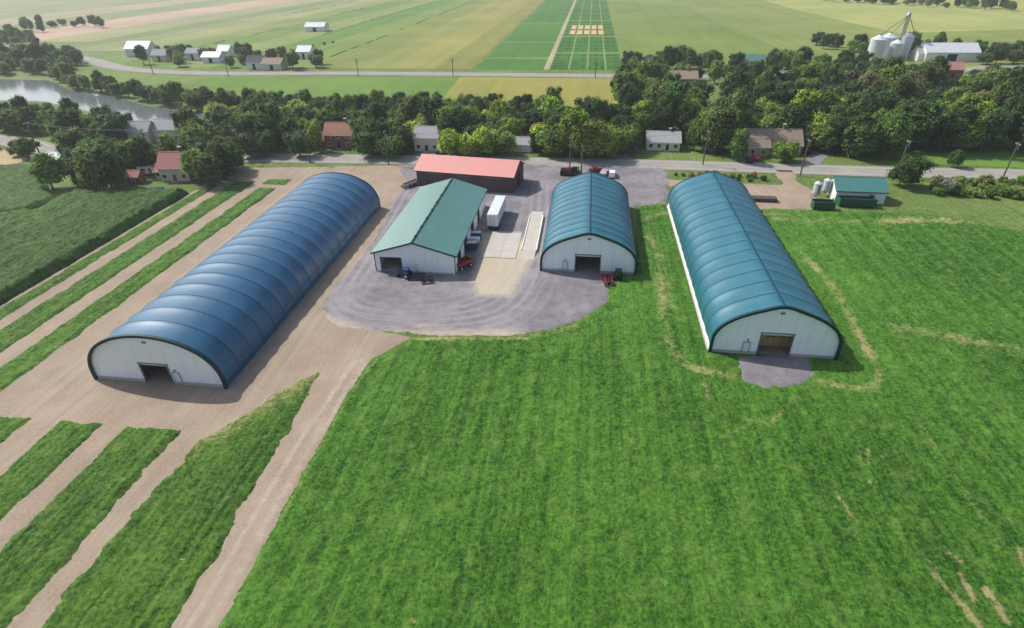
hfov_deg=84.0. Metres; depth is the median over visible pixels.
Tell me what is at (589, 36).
plot alleys
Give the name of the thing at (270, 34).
crop field
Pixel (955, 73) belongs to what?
walls
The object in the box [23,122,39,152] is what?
utility pole
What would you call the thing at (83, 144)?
broadleaf tree
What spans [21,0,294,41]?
crop field
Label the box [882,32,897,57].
grain bin
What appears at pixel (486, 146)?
broadleaf tree
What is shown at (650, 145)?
windows
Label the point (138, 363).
door frame
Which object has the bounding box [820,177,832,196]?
hopper bin
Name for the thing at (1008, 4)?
shelterbelt
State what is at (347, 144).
windows
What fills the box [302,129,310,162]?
utility pole
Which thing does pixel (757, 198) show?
timber stack
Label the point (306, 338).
dirt ground
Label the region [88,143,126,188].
broadleaf tree
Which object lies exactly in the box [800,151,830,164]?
driveway
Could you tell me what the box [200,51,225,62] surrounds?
farm barn
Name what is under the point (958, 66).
roof
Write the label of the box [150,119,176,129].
roof
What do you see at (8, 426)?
crop strip
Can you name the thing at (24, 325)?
crop strip
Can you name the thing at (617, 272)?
tractor
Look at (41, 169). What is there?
broadleaf tree
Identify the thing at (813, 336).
front wall
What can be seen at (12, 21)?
crop field
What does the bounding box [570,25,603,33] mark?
trial plots
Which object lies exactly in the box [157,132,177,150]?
broadleaf tree
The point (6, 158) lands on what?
stubble field
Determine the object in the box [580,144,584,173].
utility pole
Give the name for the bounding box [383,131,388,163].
utility pole
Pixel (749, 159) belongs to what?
parked car
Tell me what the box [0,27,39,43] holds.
distant trees
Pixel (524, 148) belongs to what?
garage door
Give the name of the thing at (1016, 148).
utility pole
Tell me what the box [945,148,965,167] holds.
broadleaf tree
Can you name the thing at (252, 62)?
farm barn
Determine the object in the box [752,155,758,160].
parked car
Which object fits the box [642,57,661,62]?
bungalow
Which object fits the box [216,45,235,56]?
farm barn
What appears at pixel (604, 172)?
parked car
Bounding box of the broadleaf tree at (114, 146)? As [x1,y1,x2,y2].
[111,141,125,168]
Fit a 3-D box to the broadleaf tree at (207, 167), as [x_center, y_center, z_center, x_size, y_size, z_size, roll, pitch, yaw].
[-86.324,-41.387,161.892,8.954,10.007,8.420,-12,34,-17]
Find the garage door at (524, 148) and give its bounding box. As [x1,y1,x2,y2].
[521,146,529,151]
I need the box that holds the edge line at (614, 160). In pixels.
[5,136,1004,170]
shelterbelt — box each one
[810,30,1023,64]
[833,0,1017,10]
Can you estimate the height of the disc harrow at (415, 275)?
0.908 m
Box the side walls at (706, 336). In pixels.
[668,203,708,346]
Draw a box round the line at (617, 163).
[2,139,992,173]
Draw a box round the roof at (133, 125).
[125,121,153,131]
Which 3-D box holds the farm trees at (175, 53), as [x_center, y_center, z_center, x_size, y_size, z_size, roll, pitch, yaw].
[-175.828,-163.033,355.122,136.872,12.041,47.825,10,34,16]
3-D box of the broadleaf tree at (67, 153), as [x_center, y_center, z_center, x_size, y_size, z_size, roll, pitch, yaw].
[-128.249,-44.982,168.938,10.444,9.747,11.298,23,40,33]
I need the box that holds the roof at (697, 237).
[668,172,831,342]
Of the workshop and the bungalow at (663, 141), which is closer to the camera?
the workshop
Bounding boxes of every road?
[0,135,1023,177]
[4,45,1023,77]
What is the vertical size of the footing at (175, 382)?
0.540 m
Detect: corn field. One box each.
[0,164,55,212]
[0,188,189,305]
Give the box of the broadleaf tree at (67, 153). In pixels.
[59,146,85,161]
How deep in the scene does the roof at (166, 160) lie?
165.85 m
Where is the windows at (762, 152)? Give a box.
[751,149,798,153]
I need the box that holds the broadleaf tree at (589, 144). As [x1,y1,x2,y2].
[568,118,608,157]
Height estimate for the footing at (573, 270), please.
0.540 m
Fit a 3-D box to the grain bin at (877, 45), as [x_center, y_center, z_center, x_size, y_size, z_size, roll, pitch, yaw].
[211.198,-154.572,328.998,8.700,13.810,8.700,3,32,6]
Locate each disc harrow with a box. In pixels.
[406,270,424,279]
[420,275,432,283]
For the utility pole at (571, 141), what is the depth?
167.05 m
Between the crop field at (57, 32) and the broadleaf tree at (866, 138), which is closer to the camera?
the broadleaf tree at (866, 138)
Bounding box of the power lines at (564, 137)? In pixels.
[27,123,1022,145]
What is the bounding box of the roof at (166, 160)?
[152,152,185,171]
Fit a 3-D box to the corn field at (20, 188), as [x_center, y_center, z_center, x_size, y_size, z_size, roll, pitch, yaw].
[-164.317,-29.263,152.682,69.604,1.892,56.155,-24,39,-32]
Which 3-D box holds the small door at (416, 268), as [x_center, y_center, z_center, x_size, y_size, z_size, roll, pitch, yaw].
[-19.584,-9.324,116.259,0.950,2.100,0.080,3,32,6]
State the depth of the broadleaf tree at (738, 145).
171.85 m
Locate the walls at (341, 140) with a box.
[319,135,355,148]
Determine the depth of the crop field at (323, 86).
292.41 m
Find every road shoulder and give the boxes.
[0,134,1023,179]
[82,56,1011,77]
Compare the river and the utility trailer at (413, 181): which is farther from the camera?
the river
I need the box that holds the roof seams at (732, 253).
[670,177,827,331]
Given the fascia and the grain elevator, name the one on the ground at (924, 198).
the grain elevator
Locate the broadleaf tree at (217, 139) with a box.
[212,135,237,149]
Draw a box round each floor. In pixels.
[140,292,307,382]
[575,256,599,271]
[757,345,789,354]
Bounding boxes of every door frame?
[137,362,173,383]
[574,254,601,272]
[756,332,795,355]
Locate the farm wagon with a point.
(465, 260)
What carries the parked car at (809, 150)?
on the driveway at (816, 158)
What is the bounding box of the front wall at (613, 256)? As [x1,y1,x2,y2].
[542,235,634,271]
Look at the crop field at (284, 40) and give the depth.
486.88 m
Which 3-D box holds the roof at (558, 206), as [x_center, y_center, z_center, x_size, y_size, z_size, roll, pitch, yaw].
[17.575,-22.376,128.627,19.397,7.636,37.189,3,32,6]
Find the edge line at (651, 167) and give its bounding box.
[4,143,1015,177]
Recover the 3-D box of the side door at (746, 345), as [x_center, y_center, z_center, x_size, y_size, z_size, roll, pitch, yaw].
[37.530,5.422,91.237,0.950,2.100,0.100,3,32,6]
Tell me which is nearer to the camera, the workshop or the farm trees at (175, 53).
the workshop
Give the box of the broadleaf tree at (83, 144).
[75,137,109,149]
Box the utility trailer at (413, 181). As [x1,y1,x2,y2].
[403,178,416,185]
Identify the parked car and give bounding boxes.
[434,148,447,153]
[560,167,566,174]
[566,167,571,174]
[588,167,603,171]
[599,169,608,175]
[608,170,615,177]
[746,156,753,162]
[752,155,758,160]
[804,147,811,154]
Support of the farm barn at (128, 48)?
on the ground at (924, 198)
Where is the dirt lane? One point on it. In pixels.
(552, 55)
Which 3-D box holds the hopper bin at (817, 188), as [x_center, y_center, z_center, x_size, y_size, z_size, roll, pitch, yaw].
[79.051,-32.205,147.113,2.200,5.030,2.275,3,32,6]
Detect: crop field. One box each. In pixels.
[0,0,172,19]
[0,0,210,25]
[0,0,251,30]
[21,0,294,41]
[39,0,324,41]
[55,0,341,48]
[80,0,357,50]
[105,0,376,50]
[125,0,417,67]
[160,0,394,48]
[165,0,436,67]
[193,77,457,98]
[211,0,455,67]
[286,0,473,67]
[304,0,493,68]
[348,0,510,68]
[388,0,529,68]
[435,0,543,68]
[443,77,613,106]
[476,0,573,69]
[549,0,621,69]
[607,0,1023,71]
[607,1,791,67]
[764,0,1023,32]
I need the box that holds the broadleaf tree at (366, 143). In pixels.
[349,130,382,155]
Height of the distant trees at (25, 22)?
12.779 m
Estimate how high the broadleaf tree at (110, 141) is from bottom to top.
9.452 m
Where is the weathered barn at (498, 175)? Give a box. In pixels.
[413,154,525,192]
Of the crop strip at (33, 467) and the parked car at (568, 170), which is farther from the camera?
the parked car at (568, 170)
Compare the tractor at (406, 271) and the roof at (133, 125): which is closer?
the tractor at (406, 271)
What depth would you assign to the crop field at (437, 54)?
432.60 m
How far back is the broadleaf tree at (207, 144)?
166.14 m
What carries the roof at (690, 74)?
on the walls at (689, 80)
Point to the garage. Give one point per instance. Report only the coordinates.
(523, 143)
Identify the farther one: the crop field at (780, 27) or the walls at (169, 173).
the crop field at (780, 27)
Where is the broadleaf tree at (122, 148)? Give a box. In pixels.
[114,138,138,168]
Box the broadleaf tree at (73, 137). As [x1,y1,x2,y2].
[54,126,88,160]
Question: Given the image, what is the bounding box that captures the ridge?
[748,128,779,134]
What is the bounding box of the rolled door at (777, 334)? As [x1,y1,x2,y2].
[762,334,792,335]
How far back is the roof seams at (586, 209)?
125.35 m
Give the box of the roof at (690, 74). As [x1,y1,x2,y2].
[669,70,698,78]
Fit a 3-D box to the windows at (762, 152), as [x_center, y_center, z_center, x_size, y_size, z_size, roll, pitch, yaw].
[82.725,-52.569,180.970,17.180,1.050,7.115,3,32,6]
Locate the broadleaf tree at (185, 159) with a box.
[177,144,202,176]
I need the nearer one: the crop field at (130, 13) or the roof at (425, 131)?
the roof at (425, 131)
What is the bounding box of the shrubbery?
[928,174,1023,198]
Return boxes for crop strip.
[0,181,254,352]
[0,184,217,319]
[0,188,275,391]
[0,417,31,443]
[0,420,102,520]
[0,427,180,627]
[42,372,319,627]
[262,179,290,184]
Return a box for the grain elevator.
[882,12,915,39]
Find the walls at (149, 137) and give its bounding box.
[127,122,154,143]
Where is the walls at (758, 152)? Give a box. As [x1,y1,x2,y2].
[743,146,801,156]
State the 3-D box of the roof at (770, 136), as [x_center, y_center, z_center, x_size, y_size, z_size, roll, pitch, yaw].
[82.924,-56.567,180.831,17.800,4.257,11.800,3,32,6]
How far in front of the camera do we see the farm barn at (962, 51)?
321.83 m
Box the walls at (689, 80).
[679,79,697,84]
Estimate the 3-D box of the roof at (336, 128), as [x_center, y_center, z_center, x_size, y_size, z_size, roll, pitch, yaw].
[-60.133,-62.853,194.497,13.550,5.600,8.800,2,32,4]
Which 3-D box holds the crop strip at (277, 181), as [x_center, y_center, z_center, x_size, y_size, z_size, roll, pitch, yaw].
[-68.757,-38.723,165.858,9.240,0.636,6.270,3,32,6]
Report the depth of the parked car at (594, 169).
167.70 m
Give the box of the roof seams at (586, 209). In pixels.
[541,176,635,252]
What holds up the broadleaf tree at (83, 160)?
on the ground at (924, 198)
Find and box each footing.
[97,376,223,387]
[539,268,636,274]
[667,205,833,358]
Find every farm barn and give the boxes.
[123,41,156,56]
[150,49,172,61]
[184,48,200,60]
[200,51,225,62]
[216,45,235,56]
[245,55,263,69]
[260,57,288,69]
[295,45,313,58]
[304,22,329,31]
[909,46,924,60]
[920,42,981,61]
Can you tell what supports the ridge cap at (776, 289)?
on the roof at (697, 237)
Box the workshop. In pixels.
[827,176,889,203]
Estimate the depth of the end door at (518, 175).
158.95 m
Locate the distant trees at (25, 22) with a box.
[2,14,104,31]
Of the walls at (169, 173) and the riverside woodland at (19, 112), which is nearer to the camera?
the walls at (169, 173)
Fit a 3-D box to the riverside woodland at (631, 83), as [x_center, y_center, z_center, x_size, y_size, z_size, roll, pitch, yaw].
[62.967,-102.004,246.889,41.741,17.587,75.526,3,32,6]
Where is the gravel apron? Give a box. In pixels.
[738,354,812,387]
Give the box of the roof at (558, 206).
[542,173,635,255]
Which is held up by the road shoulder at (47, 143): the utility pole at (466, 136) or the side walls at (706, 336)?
the utility pole at (466, 136)
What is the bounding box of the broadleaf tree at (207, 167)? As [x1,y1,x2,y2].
[189,151,224,184]
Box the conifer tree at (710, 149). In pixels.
[702,142,723,155]
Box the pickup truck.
[571,166,578,174]
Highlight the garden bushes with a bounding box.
[674,170,767,181]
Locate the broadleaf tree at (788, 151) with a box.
[771,140,802,161]
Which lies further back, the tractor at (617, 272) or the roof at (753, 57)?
the roof at (753, 57)
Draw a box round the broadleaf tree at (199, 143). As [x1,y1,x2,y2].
[176,136,206,152]
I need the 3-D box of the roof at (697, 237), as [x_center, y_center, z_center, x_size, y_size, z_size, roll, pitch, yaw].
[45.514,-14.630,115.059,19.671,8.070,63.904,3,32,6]
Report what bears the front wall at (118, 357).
on the dirt ground at (306, 338)
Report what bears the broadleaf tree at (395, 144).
on the ground at (924, 198)
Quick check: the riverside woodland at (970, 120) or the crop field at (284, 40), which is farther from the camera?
the crop field at (284, 40)
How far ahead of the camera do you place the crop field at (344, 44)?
491.58 m
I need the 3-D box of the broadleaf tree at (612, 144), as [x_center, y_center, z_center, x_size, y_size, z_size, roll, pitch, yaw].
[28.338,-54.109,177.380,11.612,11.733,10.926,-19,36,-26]
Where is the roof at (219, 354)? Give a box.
[107,173,379,385]
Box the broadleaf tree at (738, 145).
[726,128,751,160]
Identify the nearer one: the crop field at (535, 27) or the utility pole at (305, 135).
the utility pole at (305, 135)
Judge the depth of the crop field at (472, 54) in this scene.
429.97 m
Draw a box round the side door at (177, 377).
[173,373,181,381]
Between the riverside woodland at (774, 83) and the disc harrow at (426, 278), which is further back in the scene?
the riverside woodland at (774, 83)
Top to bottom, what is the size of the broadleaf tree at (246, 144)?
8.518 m
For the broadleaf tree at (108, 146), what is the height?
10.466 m
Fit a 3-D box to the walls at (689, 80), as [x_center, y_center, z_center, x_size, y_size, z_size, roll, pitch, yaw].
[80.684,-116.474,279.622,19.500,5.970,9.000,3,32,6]
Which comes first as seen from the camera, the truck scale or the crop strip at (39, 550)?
the crop strip at (39, 550)
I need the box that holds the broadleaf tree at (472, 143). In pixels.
[455,132,479,156]
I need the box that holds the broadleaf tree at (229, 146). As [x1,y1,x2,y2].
[217,138,245,171]
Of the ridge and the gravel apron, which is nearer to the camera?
the gravel apron
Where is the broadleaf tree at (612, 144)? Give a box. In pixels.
[587,123,621,157]
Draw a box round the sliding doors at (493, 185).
[430,174,499,191]
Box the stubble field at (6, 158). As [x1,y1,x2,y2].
[0,149,33,164]
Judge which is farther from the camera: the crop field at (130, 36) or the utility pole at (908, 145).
the crop field at (130, 36)
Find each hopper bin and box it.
[811,180,823,197]
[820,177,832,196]
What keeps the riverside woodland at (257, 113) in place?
on the ground at (924, 198)
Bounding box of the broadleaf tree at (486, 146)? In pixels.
[477,128,494,156]
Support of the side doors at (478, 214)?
in the machine shed at (431, 227)
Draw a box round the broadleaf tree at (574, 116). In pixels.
[558,103,590,157]
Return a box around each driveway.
[420,151,435,154]
[610,147,641,158]
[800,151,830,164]
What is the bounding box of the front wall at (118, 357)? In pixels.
[91,338,221,383]
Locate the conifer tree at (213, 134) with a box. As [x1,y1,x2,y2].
[207,125,218,142]
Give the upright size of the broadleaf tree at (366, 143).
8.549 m
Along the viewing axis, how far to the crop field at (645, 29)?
460.03 m
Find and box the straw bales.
[760,335,793,346]
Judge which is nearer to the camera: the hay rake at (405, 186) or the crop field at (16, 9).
the hay rake at (405, 186)
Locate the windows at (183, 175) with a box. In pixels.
[156,173,185,177]
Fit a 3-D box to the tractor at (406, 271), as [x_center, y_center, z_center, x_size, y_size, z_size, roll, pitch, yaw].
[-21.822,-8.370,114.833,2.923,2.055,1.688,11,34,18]
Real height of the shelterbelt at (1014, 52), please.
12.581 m
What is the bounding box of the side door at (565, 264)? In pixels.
[563,262,567,268]
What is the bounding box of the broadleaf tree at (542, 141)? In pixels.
[535,128,567,156]
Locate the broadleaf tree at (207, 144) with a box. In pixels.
[203,140,216,152]
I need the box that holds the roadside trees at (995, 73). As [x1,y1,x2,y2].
[627,54,1020,86]
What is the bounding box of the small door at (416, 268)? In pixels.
[413,264,418,271]
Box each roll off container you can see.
[810,199,835,210]
[836,195,877,207]
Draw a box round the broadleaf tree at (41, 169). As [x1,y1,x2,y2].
[26,150,68,189]
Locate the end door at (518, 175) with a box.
[517,171,519,186]
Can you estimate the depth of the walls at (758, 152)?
178.92 m
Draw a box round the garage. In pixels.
[515,136,532,151]
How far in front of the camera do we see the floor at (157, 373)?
89.56 m
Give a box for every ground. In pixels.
[0,0,1023,454]
[0,165,410,627]
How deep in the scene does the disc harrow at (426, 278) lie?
112.87 m
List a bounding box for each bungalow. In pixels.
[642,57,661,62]
[645,128,681,151]
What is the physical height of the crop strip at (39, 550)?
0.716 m
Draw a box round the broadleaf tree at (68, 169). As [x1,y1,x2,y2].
[62,161,85,187]
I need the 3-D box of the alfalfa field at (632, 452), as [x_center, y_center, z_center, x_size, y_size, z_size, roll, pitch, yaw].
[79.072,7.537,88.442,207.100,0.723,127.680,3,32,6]
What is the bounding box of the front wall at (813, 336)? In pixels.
[712,309,838,355]
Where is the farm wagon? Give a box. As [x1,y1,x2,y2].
[457,256,474,270]
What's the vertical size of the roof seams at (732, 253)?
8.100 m
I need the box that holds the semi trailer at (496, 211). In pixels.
[487,195,505,228]
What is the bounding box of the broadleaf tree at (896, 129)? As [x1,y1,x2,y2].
[872,113,913,157]
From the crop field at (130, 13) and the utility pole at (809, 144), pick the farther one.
the crop field at (130, 13)
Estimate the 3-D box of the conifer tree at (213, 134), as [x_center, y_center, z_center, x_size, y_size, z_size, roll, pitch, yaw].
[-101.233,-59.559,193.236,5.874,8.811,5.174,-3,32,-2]
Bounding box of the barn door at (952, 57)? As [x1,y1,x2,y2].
[947,54,957,60]
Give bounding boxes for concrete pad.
[483,232,521,258]
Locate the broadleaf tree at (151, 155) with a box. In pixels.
[144,141,168,163]
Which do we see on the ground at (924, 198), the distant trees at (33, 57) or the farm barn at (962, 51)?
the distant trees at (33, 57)
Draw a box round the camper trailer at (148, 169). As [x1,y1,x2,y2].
[136,165,154,175]
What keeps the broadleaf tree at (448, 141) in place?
on the ground at (924, 198)
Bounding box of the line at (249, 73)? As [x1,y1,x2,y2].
[87,59,594,75]
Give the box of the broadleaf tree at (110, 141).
[93,135,116,145]
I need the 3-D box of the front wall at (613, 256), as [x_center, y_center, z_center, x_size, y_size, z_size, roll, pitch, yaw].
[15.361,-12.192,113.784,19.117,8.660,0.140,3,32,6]
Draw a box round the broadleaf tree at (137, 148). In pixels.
[127,134,154,166]
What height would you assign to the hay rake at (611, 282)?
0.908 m
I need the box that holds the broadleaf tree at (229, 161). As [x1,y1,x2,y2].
[204,142,236,178]
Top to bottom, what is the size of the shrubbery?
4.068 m
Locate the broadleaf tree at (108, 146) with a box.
[86,142,119,167]
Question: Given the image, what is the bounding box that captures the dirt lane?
[543,0,576,69]
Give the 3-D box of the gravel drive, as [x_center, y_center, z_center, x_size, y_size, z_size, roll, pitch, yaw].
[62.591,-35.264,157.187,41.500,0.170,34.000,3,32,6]
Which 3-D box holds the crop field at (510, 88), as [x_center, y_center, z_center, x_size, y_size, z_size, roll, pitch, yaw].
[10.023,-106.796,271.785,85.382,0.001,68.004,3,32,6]
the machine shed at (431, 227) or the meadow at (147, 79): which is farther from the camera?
the meadow at (147, 79)
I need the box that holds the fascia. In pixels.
[322,135,351,140]
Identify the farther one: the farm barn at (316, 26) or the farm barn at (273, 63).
the farm barn at (316, 26)
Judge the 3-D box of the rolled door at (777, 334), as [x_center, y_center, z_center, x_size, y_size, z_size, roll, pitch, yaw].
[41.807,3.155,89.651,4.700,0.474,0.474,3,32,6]
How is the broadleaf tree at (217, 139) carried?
on the ground at (924, 198)
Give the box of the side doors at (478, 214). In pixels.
[457,210,479,268]
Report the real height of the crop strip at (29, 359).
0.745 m
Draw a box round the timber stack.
[751,195,777,201]
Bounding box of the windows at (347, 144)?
[321,136,349,145]
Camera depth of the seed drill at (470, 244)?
124.83 m
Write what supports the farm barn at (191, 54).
on the crop field at (284, 40)
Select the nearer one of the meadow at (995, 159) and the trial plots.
the meadow at (995, 159)
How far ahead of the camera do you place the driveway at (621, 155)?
184.54 m
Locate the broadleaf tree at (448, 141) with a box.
[437,128,461,155]
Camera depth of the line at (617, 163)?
174.23 m
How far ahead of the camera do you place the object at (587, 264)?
118.86 m
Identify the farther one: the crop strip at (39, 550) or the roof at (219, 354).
the roof at (219, 354)
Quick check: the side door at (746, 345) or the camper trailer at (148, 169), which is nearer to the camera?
the side door at (746, 345)
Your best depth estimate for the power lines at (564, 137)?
168.24 m
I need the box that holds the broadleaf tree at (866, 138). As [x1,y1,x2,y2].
[840,119,885,157]
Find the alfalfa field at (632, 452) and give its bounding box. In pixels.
[218,204,1023,627]
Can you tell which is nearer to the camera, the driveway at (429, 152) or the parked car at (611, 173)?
the parked car at (611, 173)
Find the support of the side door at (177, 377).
attached to the side door frame
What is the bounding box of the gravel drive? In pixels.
[668,170,820,209]
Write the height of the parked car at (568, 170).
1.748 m
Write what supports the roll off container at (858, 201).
on the ground at (924, 198)
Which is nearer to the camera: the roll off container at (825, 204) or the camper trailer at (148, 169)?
the roll off container at (825, 204)
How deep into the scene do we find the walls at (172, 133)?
202.21 m
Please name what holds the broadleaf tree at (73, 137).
on the ground at (924, 198)
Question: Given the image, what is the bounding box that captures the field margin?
[195,0,474,56]
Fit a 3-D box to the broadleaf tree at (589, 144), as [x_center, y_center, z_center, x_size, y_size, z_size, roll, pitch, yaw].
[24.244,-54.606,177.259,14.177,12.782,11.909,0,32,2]
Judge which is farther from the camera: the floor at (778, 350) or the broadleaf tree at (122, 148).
the broadleaf tree at (122, 148)
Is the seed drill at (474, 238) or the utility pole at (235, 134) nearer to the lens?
the seed drill at (474, 238)
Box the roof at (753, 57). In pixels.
[744,55,765,60]
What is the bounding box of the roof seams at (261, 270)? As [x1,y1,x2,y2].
[123,178,374,369]
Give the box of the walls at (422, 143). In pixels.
[414,139,439,150]
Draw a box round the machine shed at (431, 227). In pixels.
[370,178,487,274]
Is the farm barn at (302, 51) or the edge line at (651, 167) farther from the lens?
the farm barn at (302, 51)
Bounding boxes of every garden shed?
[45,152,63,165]
[124,169,146,183]
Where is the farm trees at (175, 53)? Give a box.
[132,42,323,69]
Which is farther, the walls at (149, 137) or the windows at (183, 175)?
the walls at (149, 137)
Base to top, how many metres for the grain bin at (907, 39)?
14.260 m
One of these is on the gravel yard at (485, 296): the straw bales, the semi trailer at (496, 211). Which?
the semi trailer at (496, 211)
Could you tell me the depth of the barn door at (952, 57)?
321.75 m
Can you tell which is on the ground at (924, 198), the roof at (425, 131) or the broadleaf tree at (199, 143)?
the broadleaf tree at (199, 143)
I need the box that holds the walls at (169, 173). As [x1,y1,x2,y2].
[155,169,194,181]
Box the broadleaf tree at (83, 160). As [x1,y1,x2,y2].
[69,146,97,189]
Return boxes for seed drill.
[466,241,476,249]
[468,236,479,245]
[471,231,480,236]
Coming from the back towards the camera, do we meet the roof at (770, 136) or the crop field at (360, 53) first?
the crop field at (360, 53)
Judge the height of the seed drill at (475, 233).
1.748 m
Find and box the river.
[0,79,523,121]
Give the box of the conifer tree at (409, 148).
[397,119,414,154]
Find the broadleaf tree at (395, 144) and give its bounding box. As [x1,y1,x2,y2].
[374,133,403,156]
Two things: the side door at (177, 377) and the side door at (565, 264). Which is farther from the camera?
the side door at (565, 264)
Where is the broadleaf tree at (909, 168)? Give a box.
[884,153,935,185]
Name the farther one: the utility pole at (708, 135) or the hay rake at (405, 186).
the utility pole at (708, 135)
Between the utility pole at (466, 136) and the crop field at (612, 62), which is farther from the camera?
the crop field at (612, 62)
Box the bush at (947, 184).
[938,176,958,191]
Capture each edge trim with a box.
[87,172,380,388]
[540,172,636,274]
[667,171,842,359]
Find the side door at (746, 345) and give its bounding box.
[742,342,749,350]
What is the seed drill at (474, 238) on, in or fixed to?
on the gravel yard at (485, 296)
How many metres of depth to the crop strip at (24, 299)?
124.87 m
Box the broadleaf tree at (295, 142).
[282,128,310,156]
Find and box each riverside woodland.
[0,94,209,141]
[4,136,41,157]
[46,62,241,109]
[200,91,653,153]
[240,85,562,115]
[609,54,716,107]
[643,80,1023,153]
[716,60,1023,111]
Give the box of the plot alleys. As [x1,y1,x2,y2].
[487,0,619,69]
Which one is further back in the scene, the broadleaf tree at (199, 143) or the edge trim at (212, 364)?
the broadleaf tree at (199, 143)
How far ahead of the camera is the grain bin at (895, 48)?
326.41 m
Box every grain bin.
[868,34,887,59]
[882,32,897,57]
[886,38,903,59]
[900,32,914,58]
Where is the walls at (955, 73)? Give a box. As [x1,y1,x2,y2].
[946,70,963,78]
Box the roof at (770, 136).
[747,129,803,147]
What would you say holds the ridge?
on the roof at (770, 136)
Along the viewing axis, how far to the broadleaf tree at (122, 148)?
172.89 m
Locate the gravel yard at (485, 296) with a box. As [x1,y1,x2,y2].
[322,164,669,336]
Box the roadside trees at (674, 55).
[620,44,885,69]
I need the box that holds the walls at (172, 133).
[152,131,180,142]
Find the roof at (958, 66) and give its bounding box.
[948,62,965,69]
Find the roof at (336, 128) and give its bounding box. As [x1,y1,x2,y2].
[321,122,352,139]
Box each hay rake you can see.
[401,183,412,188]
[594,272,614,286]
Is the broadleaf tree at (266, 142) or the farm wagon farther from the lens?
the broadleaf tree at (266, 142)
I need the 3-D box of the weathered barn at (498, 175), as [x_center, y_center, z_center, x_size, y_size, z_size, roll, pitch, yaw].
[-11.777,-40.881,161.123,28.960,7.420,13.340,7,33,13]
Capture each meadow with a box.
[72,63,208,86]
[922,152,1023,167]
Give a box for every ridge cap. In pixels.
[589,173,591,231]
[713,172,785,304]
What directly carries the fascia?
attached to the roof at (336, 128)
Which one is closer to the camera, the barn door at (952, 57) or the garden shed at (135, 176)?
the garden shed at (135, 176)
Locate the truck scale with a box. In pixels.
[520,211,543,258]
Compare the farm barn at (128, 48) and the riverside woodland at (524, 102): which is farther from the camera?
the farm barn at (128, 48)
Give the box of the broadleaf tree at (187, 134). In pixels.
[179,130,198,141]
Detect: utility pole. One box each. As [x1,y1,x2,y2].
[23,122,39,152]
[232,129,239,149]
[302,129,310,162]
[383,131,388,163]
[464,130,467,156]
[569,136,572,167]
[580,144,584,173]
[702,130,709,164]
[799,139,810,175]
[900,140,910,162]
[1002,142,1020,176]
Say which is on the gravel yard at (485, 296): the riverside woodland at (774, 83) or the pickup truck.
the pickup truck
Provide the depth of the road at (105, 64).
320.33 m
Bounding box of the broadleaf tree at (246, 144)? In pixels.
[231,132,261,156]
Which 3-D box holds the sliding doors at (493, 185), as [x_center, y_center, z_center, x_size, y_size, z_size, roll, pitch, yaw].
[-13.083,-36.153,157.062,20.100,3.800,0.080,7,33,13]
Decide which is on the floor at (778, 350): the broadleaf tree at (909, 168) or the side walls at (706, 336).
the side walls at (706, 336)
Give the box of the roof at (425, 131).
[412,126,438,137]
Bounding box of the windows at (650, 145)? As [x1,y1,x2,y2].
[649,144,677,147]
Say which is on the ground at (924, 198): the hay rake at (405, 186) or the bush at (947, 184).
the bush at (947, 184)
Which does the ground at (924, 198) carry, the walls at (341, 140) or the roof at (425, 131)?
the walls at (341, 140)
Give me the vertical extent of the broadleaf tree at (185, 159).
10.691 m
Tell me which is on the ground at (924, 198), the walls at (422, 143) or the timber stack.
the walls at (422, 143)
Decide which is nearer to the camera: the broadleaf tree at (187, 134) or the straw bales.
the straw bales
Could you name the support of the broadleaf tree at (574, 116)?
on the ground at (924, 198)
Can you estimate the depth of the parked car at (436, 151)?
186.48 m
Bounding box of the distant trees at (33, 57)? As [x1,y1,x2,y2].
[0,41,83,74]
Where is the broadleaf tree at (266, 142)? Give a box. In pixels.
[254,129,276,155]
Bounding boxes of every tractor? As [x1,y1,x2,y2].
[397,267,411,279]
[613,267,622,280]
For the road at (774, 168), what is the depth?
174.17 m
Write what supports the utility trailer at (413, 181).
on the gravel yard at (485, 296)
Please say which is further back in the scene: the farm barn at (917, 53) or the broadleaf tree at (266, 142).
the farm barn at (917, 53)

